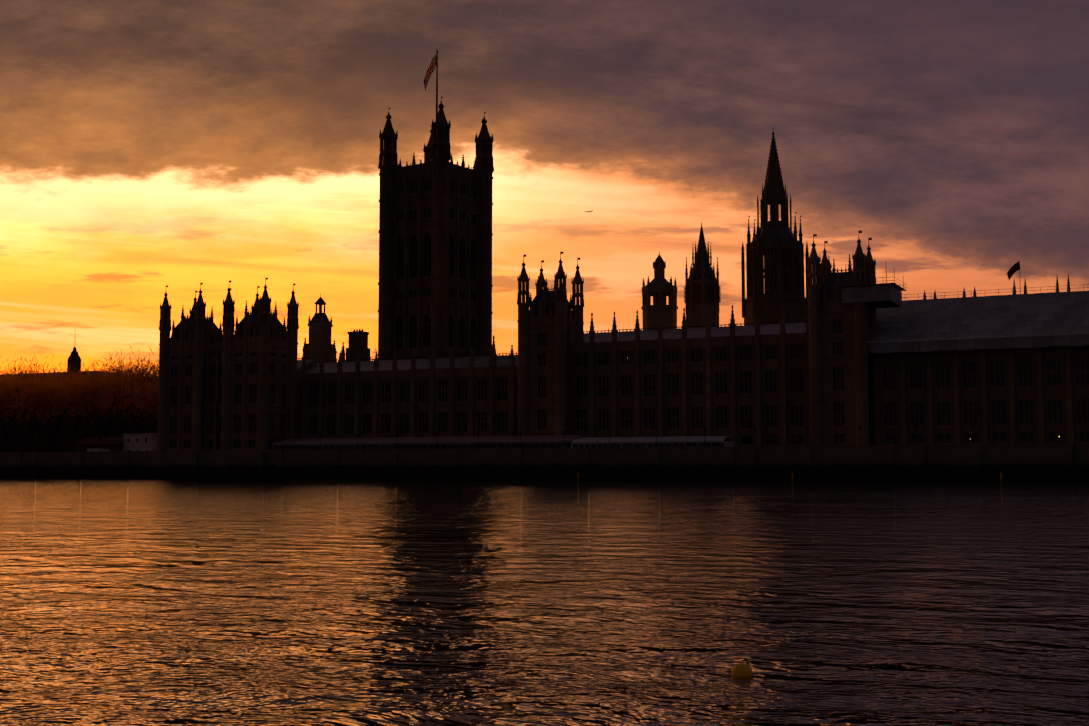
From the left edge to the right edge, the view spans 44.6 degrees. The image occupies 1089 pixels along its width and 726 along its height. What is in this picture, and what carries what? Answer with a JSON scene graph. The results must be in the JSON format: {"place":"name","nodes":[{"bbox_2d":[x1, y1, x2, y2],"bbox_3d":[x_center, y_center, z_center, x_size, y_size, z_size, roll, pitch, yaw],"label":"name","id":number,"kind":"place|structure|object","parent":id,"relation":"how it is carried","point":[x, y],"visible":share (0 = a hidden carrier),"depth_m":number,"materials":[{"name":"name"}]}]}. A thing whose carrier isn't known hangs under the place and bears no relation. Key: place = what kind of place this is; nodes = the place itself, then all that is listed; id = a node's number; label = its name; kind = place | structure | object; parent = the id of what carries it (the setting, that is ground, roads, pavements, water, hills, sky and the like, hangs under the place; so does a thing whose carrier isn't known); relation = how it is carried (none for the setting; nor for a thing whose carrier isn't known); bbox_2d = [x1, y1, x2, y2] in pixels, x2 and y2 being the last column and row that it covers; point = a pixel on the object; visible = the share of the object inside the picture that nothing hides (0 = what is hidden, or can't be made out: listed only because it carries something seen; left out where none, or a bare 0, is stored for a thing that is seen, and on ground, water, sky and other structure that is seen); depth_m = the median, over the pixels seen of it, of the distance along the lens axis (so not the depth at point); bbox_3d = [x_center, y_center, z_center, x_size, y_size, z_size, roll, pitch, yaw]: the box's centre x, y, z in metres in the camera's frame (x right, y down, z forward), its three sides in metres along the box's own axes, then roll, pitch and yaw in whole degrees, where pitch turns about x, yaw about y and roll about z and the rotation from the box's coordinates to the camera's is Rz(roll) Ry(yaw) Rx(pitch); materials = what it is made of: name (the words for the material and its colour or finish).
{"place":"outdoors","nodes":[
{"label":"outdoors","id":0,"kind":"place"},
{"bbox_2d":[0,345,157,451],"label":"millbank buildings","id":1,"kind":"structure","parent":0,"point":[84,430],"depth_m":524.14,"materials":[{"name":"stone"}]},
{"bbox_2d":[0,478,1088,725],"bbox_3d":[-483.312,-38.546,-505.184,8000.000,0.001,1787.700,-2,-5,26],"label":"river","id":2,"kind":"structure","parent":0,"point":[358,602],"depth_m":19.97,"materials":[{"name":"black liquid"}]},
{"bbox_2d":[0,444,1088,481],"bbox_3d":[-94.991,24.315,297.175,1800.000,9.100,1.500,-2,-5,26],"label":"river wall","id":3,"kind":"structure","parent":2,"relation":"in","point":[974,463],"depth_m":246.87,"materials":[{"name":"stone"}]},
{"bbox_2d":[577,472,1002,480],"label":"wall depth marks","id":4,"kind":"object","parent":3,"relation":"attached to","point":[792,475],"depth_m":230.54,"materials":[{"name":"yellow paint"}]},
{"bbox_2d":[731,659,751,676],"bbox_3d":[1.927,3.001,12.988,0.207,0.207,0.207,-2,-5,26],"label":"mooring buoy","id":5,"kind":"object","parent":2,"relation":"on","point":[741,669],"visible":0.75,"depth_m":12.92,"materials":[{"name":"yellow plastic"}]},
{"bbox_2d":[0,0,1088,375],"label":"sky","id":6,"kind":"structure","parent":0,"point":[147,146],"materials":[{"name":"orange"}]},
{"label":"ground","id":7,"kind":"structure","parent":0,"visible":0},
{"bbox_2d":[75,433,156,451],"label":"garden cabins","id":8,"kind":"object","parent":7,"relation":"on","point":[139,442],"visible":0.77,"depth_m":336.73,"materials":[{"name":"white paint"}]},
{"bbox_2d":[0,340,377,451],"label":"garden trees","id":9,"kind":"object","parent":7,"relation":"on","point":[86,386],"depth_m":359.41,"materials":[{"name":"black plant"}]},
{"bbox_2d":[157,50,1088,450],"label":"palace of westminster","id":10,"kind":"structure","parent":7,"relation":"on","point":[785,364],"depth_m":273.81,"materials":[{"name":"stone"}]},
{"bbox_2d":[424,55,436,90],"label":"flag","id":11,"kind":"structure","parent":10,"relation":"on","point":[431,68],"depth_m":388.40,"materials":[{"name":"multicoloured fabric"}]},
{"bbox_2d":[838,261,1088,435],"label":"scaffold and temporary roof","id":12,"kind":"object","parent":10,"relation":"attached to","point":[1036,320],"visible":0.92,"depth_m":234.73,"materials":[{"name":"silver metal"}]},
{"bbox_2d":[923,274,1070,298],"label":"commons roof pinnacles","id":13,"kind":"object","parent":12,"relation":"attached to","point":[1025,287],"visible":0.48,"depth_m":243.87,"materials":[{"name":"stone"}]},
{"bbox_2d":[1007,262,1019,279],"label":"roof flag","id":14,"kind":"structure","parent":12,"relation":"attached to","point":[1014,268],"depth_m":248.14,"materials":[{"name":"black fabric"}]},
{"label":"terrace paving","id":15,"kind":"structure","parent":0,"visible":0},
{"bbox_2d":[271,435,733,449],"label":"terrace marquees","id":16,"kind":"object","parent":15,"relation":"on","point":[537,441],"visible":0.69,"depth_m":260.00,"materials":[{"name":"white plastic"}]}
]}

